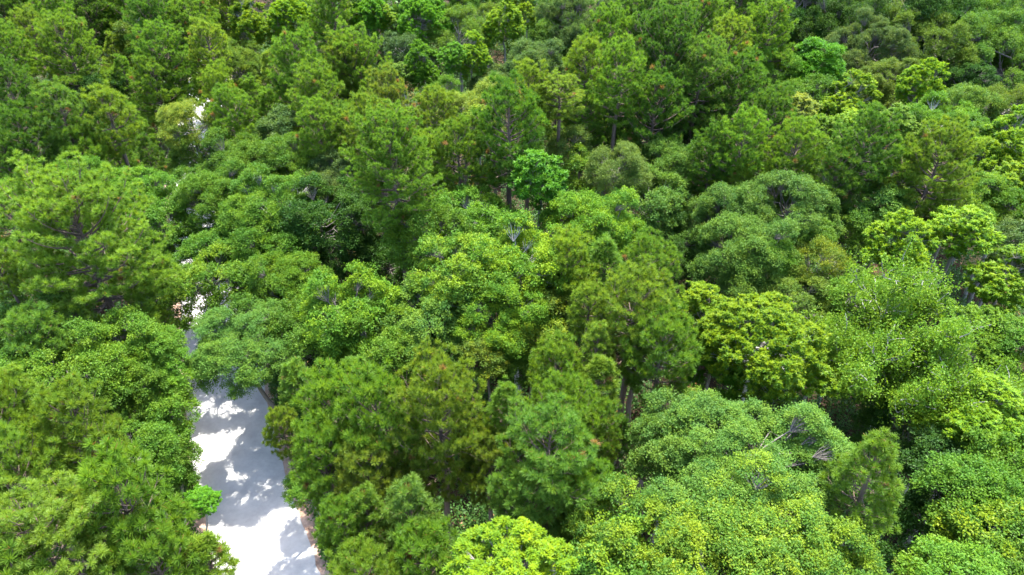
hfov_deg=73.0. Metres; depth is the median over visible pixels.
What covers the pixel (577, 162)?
broadleaf tree
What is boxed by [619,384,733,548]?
broadleaf tree
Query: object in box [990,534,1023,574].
broadleaf tree
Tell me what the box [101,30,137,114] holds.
pine tree
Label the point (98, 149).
pine tree
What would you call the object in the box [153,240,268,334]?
broadleaf tree
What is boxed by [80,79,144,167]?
pine tree
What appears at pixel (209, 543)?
pine tree
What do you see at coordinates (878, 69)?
broadleaf tree
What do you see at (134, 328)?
broadleaf tree
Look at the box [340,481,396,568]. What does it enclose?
pine tree
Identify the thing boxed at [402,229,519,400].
broadleaf tree
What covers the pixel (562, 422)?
pine tree
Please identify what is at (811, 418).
broadleaf tree
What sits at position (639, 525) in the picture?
broadleaf tree
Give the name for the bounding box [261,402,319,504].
pine tree
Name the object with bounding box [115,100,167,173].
pine tree
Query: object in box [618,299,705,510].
pine tree
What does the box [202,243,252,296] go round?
broadleaf tree
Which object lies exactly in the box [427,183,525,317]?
broadleaf tree
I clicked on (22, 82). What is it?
pine tree
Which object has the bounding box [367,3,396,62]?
broadleaf tree
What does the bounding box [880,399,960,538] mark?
broadleaf tree
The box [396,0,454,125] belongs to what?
broadleaf tree
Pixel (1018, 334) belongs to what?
broadleaf tree
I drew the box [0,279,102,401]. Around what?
broadleaf tree
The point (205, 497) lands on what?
broadleaf tree
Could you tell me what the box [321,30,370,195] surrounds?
pine tree
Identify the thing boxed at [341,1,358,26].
broadleaf tree
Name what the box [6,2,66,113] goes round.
pine tree
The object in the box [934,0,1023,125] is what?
broadleaf tree
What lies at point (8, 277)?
pine tree
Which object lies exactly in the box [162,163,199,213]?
broadleaf tree
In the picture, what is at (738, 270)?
broadleaf tree
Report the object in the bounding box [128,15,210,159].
pine tree
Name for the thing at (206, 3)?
pine tree
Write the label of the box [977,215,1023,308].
broadleaf tree
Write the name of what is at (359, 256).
broadleaf tree
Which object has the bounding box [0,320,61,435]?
pine tree
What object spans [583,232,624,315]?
pine tree
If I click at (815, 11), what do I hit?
broadleaf tree
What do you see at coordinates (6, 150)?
pine tree
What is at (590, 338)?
pine tree
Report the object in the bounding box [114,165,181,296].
broadleaf tree
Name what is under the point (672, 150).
broadleaf tree
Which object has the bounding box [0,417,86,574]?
pine tree
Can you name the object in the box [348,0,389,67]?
broadleaf tree
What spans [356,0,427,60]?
broadleaf tree
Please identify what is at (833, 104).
broadleaf tree
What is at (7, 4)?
pine tree
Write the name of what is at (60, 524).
pine tree
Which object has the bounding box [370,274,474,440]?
broadleaf tree
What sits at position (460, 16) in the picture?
broadleaf tree
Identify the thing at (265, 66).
pine tree
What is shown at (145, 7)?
pine tree
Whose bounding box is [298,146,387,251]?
broadleaf tree
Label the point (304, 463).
pine tree
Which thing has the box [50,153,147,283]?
broadleaf tree
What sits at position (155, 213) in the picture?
broadleaf tree
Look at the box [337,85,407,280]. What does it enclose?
pine tree
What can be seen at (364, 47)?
pine tree
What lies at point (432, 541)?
pine tree
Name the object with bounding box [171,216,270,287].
broadleaf tree
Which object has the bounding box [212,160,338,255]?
broadleaf tree
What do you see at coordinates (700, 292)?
broadleaf tree
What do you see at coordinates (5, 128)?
pine tree
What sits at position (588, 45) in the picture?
pine tree
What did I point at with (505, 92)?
pine tree
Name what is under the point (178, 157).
broadleaf tree
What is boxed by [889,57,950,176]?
broadleaf tree
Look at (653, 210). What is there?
broadleaf tree
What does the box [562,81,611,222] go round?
pine tree
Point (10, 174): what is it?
broadleaf tree
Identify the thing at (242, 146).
broadleaf tree
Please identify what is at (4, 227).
pine tree
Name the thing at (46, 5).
pine tree
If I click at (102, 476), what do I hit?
pine tree
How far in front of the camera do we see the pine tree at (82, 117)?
57.92 m
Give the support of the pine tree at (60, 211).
on the ground
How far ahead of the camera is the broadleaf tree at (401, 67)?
68.08 m
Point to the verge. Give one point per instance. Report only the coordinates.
(308, 525)
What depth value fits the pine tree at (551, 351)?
31.86 m
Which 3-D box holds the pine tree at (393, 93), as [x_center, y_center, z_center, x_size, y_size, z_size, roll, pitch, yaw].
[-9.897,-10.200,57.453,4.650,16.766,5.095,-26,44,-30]
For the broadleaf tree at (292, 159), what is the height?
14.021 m
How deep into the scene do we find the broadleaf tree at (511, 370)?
37.57 m
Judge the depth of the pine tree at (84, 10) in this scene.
78.68 m
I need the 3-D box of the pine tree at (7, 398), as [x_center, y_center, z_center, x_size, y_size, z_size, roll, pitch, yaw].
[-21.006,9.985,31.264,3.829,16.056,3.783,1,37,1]
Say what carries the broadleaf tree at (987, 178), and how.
on the ground
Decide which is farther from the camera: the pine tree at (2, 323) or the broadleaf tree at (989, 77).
the broadleaf tree at (989, 77)
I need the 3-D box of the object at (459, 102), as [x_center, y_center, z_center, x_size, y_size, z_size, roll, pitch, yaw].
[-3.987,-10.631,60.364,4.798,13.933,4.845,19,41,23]
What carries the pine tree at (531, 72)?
on the ground
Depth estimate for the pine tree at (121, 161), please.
52.62 m
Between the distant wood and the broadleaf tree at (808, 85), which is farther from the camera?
the distant wood
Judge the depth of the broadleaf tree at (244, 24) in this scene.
73.82 m
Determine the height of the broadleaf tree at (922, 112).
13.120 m
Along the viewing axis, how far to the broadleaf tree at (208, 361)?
37.18 m
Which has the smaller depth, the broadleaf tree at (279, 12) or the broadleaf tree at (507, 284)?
the broadleaf tree at (507, 284)
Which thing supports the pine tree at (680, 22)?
on the ground
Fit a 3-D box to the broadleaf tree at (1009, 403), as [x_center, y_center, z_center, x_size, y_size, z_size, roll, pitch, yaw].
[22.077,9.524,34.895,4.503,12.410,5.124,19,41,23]
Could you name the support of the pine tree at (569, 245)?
on the ground
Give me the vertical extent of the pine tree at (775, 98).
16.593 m
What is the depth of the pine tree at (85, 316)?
36.54 m
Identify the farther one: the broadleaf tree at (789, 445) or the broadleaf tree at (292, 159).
the broadleaf tree at (292, 159)
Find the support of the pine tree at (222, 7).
on the ground
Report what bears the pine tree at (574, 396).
on the ground
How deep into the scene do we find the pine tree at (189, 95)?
74.34 m
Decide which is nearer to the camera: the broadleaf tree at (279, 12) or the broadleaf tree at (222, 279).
the broadleaf tree at (222, 279)
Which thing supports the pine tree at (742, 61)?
on the ground
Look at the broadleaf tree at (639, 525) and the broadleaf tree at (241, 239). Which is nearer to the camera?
the broadleaf tree at (639, 525)
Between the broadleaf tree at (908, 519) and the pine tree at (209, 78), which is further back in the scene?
the pine tree at (209, 78)
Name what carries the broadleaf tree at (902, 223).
on the ground
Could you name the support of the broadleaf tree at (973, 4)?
on the ground
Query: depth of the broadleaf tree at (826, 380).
35.19 m
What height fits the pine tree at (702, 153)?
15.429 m
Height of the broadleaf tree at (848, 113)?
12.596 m
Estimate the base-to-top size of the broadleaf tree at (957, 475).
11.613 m
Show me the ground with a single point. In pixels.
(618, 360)
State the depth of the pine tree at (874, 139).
45.09 m
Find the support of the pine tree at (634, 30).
on the ground
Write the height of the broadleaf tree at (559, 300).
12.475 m
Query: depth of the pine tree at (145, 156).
55.49 m
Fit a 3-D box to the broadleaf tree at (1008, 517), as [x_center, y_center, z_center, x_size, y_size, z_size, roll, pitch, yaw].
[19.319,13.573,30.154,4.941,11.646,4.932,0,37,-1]
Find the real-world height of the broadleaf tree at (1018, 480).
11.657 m
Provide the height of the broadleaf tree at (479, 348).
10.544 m
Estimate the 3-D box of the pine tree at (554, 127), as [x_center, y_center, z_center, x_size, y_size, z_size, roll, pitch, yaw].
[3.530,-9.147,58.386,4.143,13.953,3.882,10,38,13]
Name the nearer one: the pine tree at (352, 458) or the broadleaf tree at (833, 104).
the pine tree at (352, 458)
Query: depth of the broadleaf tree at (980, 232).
40.81 m
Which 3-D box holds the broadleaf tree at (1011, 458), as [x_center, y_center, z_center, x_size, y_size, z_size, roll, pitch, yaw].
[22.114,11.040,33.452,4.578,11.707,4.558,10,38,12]
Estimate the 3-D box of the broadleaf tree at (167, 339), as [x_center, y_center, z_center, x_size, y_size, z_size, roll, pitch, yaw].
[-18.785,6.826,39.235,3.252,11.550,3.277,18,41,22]
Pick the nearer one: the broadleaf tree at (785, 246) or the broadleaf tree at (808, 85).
the broadleaf tree at (785, 246)
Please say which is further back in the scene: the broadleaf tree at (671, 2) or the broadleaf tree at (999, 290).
the broadleaf tree at (671, 2)
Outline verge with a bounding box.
[164,75,329,574]
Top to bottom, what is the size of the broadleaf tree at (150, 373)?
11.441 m
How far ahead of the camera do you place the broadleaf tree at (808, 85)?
63.19 m
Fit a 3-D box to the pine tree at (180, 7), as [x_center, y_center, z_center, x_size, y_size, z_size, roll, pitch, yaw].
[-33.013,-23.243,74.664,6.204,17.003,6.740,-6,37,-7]
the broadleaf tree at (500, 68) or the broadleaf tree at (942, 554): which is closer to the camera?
the broadleaf tree at (942, 554)
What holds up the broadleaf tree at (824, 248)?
on the ground
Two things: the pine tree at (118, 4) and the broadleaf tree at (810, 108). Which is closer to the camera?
the broadleaf tree at (810, 108)
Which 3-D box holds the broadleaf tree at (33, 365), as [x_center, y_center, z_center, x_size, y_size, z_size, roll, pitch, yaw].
[-21.899,7.540,36.946,6.460,13.088,6.455,4,37,6]
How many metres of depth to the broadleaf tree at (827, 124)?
55.04 m
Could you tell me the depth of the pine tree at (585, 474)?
27.80 m
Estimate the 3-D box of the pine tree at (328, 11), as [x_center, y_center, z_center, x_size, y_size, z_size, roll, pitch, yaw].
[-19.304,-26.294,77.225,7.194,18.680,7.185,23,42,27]
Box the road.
[169,89,320,574]
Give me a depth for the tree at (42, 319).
34.32 m
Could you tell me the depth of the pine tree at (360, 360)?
31.89 m
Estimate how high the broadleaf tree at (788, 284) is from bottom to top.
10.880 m
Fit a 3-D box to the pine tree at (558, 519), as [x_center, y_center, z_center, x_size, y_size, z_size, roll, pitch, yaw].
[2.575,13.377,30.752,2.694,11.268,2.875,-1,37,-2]
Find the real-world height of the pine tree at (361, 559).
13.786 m
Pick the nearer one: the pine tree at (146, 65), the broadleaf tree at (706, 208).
the broadleaf tree at (706, 208)
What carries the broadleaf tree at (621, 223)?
on the ground
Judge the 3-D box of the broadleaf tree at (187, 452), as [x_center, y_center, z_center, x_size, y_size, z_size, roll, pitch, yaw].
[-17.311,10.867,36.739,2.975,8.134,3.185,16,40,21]
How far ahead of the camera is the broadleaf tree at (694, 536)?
23.10 m
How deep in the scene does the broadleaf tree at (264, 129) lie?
53.67 m
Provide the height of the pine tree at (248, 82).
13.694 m
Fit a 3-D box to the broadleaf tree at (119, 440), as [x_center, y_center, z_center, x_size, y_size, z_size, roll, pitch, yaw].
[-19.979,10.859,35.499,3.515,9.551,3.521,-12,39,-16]
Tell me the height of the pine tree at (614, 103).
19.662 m
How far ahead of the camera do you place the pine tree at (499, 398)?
29.05 m
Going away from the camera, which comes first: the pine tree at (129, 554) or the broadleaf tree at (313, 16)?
the pine tree at (129, 554)
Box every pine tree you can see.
[0,0,52,128]
[0,0,61,83]
[0,18,50,160]
[0,53,45,165]
[0,92,40,151]
[0,99,80,253]
[0,135,64,280]
[0,149,184,394]
[0,176,46,299]
[0,249,30,303]
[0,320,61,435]
[0,361,74,482]
[0,370,90,568]
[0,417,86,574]
[0,467,145,574]
[0,535,78,574]
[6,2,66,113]
[16,68,64,137]
[27,368,130,488]
[28,0,98,73]
[28,7,116,163]
[28,76,124,267]
[49,118,118,239]
[58,295,141,449]
[61,0,121,66]
[64,101,116,214]
[66,434,200,574]
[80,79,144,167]
[99,507,213,574]
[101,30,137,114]
[102,129,145,248]
[108,0,164,108]
[111,53,158,167]
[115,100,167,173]
[120,0,193,150]
[126,51,187,157]
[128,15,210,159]
[135,131,177,228]
[158,0,221,61]
[166,0,222,106]
[174,66,202,122]
[179,528,241,574]
[184,13,233,79]
[194,58,244,138]
[205,0,265,62]
[205,82,261,158]
[236,71,277,202]
[249,48,296,148]
[252,84,295,145]
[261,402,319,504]
[266,23,339,109]
[275,54,352,185]
[276,356,320,413]
[287,416,355,513]
[289,355,385,482]
[290,93,351,282]
[296,0,361,57]
[312,491,373,572]
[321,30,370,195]
[322,99,364,232]
[324,532,400,574]
[325,14,399,158]
[332,355,428,493]
[333,430,403,545]
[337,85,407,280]
[338,97,447,350]
[338,354,379,512]
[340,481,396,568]
[363,61,415,193]
[375,471,451,574]
[383,513,459,574]
[384,334,494,546]
[407,126,450,269]
[409,82,460,265]
[426,113,493,201]
[459,421,516,522]
[461,68,550,211]
[482,373,525,514]
[484,390,610,538]
[487,447,574,570]
[502,56,557,227]
[510,359,603,512]
[525,328,585,510]
[532,223,601,388]
[533,97,580,235]
[537,67,585,234]
[554,502,600,571]
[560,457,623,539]
[562,31,604,178]
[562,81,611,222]
[565,277,612,374]
[572,319,618,416]
[574,0,641,193]
[575,390,622,466]
[577,353,621,503]
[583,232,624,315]
[585,30,654,229]
[585,253,675,475]
[603,0,667,168]
[610,226,684,444]
[615,0,709,205]
[615,62,695,216]
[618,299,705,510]
[663,28,734,178]
[672,0,729,59]
[684,117,737,290]
[688,154,729,251]
[691,43,766,179]
[702,0,767,54]
[708,5,757,86]
[709,102,772,283]
[725,158,756,185]
[728,56,771,165]
[736,0,799,88]
[741,79,798,177]
[753,111,829,293]
[793,143,865,309]
[811,100,904,307]
[815,426,906,536]
[850,140,927,311]
[878,113,992,275]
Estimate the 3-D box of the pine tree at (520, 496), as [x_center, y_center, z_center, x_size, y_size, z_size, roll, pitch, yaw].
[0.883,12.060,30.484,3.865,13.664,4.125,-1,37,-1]
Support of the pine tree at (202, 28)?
on the ground
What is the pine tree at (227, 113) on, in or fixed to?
on the ground
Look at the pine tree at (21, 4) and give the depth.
74.45 m
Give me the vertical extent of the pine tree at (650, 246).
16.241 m
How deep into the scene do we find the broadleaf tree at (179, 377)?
35.89 m
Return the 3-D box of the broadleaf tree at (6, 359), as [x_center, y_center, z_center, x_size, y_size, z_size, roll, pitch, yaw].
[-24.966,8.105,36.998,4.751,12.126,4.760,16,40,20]
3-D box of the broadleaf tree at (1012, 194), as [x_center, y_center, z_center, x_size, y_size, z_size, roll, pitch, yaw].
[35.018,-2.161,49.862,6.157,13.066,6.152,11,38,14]
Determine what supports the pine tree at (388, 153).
on the ground
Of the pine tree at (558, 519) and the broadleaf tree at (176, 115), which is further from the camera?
the broadleaf tree at (176, 115)
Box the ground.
[0,0,1023,574]
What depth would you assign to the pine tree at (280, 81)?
56.53 m
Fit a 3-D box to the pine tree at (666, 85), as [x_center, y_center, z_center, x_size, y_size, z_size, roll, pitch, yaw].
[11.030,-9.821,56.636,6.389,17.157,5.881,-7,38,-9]
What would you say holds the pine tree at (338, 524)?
on the ground
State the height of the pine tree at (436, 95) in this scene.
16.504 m
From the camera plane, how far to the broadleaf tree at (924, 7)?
76.47 m
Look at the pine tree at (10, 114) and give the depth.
47.14 m
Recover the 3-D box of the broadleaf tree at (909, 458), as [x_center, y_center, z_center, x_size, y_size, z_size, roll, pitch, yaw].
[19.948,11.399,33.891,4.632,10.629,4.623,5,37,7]
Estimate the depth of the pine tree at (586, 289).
34.72 m
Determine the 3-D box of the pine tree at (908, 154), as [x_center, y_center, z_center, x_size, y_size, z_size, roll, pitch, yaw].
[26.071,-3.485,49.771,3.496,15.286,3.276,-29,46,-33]
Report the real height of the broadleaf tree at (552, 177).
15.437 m
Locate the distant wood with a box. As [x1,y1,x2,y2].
[0,0,1009,35]
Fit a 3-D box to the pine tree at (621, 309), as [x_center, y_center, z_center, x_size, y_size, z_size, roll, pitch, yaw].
[5.890,5.394,36.871,4.842,16.614,4.518,-23,43,-28]
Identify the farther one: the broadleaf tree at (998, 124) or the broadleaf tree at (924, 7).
the broadleaf tree at (924, 7)
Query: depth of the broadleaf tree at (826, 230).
43.46 m
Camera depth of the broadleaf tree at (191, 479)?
34.76 m
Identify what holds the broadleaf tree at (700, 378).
on the ground
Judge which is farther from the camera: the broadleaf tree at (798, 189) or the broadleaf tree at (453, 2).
the broadleaf tree at (453, 2)
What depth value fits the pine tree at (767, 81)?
61.99 m
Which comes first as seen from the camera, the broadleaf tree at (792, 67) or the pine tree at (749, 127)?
the pine tree at (749, 127)
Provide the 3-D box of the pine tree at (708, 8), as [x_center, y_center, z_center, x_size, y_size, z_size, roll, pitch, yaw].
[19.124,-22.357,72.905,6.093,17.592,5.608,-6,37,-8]
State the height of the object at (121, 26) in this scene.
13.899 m
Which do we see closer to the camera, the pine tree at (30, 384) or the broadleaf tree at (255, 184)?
the pine tree at (30, 384)
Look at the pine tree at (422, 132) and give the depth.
47.53 m
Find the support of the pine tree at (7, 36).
on the ground
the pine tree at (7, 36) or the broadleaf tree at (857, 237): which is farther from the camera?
the pine tree at (7, 36)
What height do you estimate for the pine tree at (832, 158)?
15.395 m
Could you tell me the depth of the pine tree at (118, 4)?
78.67 m
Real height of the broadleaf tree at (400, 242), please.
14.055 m
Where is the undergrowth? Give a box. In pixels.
[0,1,1023,574]
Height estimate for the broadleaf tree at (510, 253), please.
14.689 m
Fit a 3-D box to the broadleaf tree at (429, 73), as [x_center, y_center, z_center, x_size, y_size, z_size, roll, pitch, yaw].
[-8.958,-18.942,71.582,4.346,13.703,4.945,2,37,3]
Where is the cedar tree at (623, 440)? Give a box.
[601,412,633,498]
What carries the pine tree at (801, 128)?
on the ground
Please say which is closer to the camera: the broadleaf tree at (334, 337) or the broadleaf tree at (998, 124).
the broadleaf tree at (334, 337)
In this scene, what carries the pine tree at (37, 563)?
on the ground
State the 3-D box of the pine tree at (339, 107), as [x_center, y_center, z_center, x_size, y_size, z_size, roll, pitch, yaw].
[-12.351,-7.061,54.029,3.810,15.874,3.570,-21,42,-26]
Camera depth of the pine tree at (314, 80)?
52.82 m
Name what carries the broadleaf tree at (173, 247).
on the ground
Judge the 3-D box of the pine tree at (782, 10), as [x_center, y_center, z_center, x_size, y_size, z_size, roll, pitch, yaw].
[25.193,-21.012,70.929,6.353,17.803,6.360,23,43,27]
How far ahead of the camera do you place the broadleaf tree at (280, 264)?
41.18 m
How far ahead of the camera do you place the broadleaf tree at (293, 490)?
34.32 m
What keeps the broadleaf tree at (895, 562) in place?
on the ground
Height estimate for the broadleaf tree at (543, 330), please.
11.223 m
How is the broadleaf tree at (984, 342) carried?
on the ground
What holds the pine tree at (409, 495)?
on the ground
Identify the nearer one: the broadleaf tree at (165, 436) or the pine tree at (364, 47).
the broadleaf tree at (165, 436)
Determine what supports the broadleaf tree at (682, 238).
on the ground
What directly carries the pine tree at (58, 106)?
on the ground
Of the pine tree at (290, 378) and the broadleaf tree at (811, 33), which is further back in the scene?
the broadleaf tree at (811, 33)
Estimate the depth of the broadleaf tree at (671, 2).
86.80 m
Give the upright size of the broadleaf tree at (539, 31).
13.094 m
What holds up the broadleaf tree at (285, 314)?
on the ground
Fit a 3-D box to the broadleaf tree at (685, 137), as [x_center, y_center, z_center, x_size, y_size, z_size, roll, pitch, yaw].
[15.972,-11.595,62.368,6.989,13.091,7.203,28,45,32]
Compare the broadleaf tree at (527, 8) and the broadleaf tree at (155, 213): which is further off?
the broadleaf tree at (527, 8)
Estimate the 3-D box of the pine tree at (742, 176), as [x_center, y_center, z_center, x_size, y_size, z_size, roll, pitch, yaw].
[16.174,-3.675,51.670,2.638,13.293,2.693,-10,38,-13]
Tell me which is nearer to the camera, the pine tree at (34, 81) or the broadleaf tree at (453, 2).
the pine tree at (34, 81)
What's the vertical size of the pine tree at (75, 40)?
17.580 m
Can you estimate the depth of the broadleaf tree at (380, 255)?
47.36 m
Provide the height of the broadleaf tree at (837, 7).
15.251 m
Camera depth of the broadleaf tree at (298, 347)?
37.42 m
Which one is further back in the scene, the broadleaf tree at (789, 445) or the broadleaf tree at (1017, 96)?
the broadleaf tree at (1017, 96)
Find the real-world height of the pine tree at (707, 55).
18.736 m
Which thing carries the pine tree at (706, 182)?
on the ground
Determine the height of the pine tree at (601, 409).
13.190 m
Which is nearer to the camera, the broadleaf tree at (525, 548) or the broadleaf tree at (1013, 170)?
the broadleaf tree at (525, 548)
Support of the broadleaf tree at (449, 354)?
on the ground
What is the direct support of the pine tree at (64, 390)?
on the ground
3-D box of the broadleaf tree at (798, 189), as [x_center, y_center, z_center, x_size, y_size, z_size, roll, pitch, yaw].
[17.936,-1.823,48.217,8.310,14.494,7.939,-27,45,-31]
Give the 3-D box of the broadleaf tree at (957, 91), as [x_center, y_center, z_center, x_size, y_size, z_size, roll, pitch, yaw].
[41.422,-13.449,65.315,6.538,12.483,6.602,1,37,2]
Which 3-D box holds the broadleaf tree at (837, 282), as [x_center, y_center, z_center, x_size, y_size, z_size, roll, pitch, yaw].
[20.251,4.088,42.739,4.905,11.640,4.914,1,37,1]
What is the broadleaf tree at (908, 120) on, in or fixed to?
on the ground
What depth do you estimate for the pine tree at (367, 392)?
27.60 m
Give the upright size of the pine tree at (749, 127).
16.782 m
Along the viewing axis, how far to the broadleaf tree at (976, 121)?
56.15 m
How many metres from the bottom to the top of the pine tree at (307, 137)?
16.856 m
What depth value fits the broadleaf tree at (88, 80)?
65.23 m
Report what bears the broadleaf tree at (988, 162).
on the ground
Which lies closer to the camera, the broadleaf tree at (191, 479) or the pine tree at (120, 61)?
the broadleaf tree at (191, 479)
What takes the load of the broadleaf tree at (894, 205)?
on the ground
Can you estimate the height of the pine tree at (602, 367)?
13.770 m
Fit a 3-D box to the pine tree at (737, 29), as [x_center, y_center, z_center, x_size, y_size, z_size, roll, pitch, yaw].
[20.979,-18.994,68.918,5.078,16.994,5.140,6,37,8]
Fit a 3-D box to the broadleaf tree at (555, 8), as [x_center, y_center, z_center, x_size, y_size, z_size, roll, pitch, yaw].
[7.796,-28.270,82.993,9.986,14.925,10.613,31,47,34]
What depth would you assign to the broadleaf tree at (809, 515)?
24.18 m
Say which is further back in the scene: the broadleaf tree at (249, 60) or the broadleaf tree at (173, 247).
the broadleaf tree at (249, 60)
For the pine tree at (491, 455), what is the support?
on the ground
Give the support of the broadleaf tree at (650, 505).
on the ground
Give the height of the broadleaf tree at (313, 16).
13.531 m
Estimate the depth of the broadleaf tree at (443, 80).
64.39 m
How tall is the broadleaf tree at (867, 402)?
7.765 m
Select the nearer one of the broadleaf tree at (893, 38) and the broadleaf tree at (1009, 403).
the broadleaf tree at (1009, 403)
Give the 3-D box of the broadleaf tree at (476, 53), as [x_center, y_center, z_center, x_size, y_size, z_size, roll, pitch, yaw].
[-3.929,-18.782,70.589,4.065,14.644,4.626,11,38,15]
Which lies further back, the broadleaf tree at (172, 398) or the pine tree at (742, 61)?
the pine tree at (742, 61)
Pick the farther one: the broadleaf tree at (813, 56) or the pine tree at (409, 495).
the broadleaf tree at (813, 56)
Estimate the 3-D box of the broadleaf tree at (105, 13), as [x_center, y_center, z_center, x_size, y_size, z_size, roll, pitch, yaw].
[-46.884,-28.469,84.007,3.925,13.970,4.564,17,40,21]
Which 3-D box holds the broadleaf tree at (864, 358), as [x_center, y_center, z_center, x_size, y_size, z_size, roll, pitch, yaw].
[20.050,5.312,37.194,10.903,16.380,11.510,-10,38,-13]
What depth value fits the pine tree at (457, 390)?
27.75 m
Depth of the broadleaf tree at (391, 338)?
36.25 m
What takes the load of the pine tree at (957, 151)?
on the ground
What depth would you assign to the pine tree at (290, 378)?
34.81 m
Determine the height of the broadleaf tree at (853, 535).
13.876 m
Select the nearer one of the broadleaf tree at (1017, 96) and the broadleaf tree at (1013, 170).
the broadleaf tree at (1013, 170)
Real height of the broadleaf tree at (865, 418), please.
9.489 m
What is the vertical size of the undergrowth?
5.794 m
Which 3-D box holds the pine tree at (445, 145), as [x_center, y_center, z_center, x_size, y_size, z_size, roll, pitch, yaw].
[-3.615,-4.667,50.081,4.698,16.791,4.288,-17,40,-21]
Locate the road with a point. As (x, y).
(255, 520)
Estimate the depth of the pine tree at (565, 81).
50.50 m
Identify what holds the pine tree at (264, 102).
on the ground
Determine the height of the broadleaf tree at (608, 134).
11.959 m
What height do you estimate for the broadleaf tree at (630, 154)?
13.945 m
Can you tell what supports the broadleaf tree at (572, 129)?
on the ground
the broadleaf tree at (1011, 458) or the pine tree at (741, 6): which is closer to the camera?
the broadleaf tree at (1011, 458)
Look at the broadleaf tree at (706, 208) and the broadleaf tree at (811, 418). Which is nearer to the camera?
the broadleaf tree at (811, 418)
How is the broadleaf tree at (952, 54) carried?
on the ground
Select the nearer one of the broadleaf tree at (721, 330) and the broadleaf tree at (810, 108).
the broadleaf tree at (721, 330)
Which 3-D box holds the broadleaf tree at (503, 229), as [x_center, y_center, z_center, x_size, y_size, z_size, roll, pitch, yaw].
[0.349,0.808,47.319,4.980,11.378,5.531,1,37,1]
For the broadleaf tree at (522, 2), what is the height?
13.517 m
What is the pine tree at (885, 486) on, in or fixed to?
on the ground
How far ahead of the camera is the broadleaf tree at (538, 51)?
67.29 m
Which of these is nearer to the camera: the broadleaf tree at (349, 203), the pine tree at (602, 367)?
the pine tree at (602, 367)
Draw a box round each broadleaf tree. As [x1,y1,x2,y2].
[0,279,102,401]
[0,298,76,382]
[0,347,75,481]
[8,150,102,306]
[13,316,135,487]
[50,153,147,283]
[62,304,182,405]
[63,72,130,128]
[66,428,137,470]
[78,341,173,444]
[94,0,126,56]
[94,414,191,518]
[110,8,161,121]
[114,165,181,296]
[122,186,190,319]
[123,323,189,461]
[124,380,203,450]
[134,229,188,307]
[142,343,196,456]
[142,435,206,511]
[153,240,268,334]
[154,466,201,522]
[155,97,225,153]
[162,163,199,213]
[165,118,226,179]
[170,155,268,237]
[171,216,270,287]
[180,297,300,408]
[182,484,222,530]
[189,29,282,104]
[196,126,290,223]
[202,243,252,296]
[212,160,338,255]
[222,274,309,390]
[225,212,308,288]
[227,1,273,51]
[239,249,338,380]
[243,132,351,272]
[251,103,305,149]
[263,0,311,70]
[275,171,380,303]
[281,468,335,516]
[282,305,369,377]
[293,259,406,365]
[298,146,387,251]
[307,3,332,42]
[311,223,391,296]
[336,294,432,452]
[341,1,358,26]
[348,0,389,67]
[354,225,432,288]
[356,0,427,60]
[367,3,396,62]
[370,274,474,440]
[380,197,476,359]
[382,30,418,105]
[386,61,418,105]
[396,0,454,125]
[402,38,444,133]
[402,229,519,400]
[416,322,476,440]
[423,72,462,117]
[424,1,496,111]
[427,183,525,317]
[428,0,503,43]
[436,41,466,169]
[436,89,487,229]
[439,515,579,574]
[446,251,563,420]
[453,29,492,141]
[454,324,511,419]
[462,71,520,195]
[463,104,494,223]
[463,208,579,402]
[464,1,504,67]
[466,63,514,135]
[481,0,525,124]
[490,225,541,278]
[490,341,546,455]
[493,300,570,406]
[495,0,548,30]
[503,37,573,141]
[506,148,568,228]
[513,260,596,375]
[516,1,536,39]
[525,0,601,97]
[532,0,617,53]
[535,185,648,349]
[544,123,594,205]
[558,142,613,266]
[560,470,700,574]
[567,505,668,574]
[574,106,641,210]
[580,140,654,266]
[604,161,693,238]
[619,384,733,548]
[632,136,714,208]
[633,208,706,286]
[638,385,876,574]
[643,513,803,574]
[645,447,873,574]
[652,0,705,19]
[662,98,733,176]
[671,337,746,401]
[674,280,731,397]
[686,209,806,298]
[687,180,781,277]
[695,290,832,407]
[720,168,846,335]
[737,235,801,332]
[740,510,893,574]
[749,404,858,513]
[751,0,846,76]
[752,274,843,402]
[757,43,802,90]
[773,71,837,166]
[773,91,823,205]
[774,16,859,88]
[779,347,851,401]
[783,0,897,90]
[784,36,851,153]
[786,215,839,256]
[791,234,856,308]
[798,113,856,175]
[798,231,1023,450]
[806,201,882,309]
[812,272,895,405]
[816,68,883,181]
[819,6,918,88]
[834,169,926,271]
[835,0,965,57]
[840,107,880,185]
[845,57,930,162]
[847,388,935,514]
[854,347,926,429]
[857,0,980,113]
[860,207,939,327]
[866,102,920,149]
[872,491,964,569]
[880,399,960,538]
[886,423,977,574]
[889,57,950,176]
[890,0,1008,72]
[890,533,1009,574]
[892,550,952,574]
[900,90,981,187]
[904,159,1017,296]
[906,368,1023,536]
[909,450,1023,544]
[919,204,1006,326]
[922,489,1023,574]
[931,81,1007,156]
[933,301,1020,375]
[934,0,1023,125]
[936,56,1001,95]
[936,110,996,158]
[945,126,1023,277]
[950,414,1023,482]
[958,103,1023,254]
[958,157,1023,304]
[960,173,1023,317]
[960,243,1023,367]
[967,0,1023,80]
[970,463,1023,544]
[974,312,1023,382]
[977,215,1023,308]
[979,81,1023,125]
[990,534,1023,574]

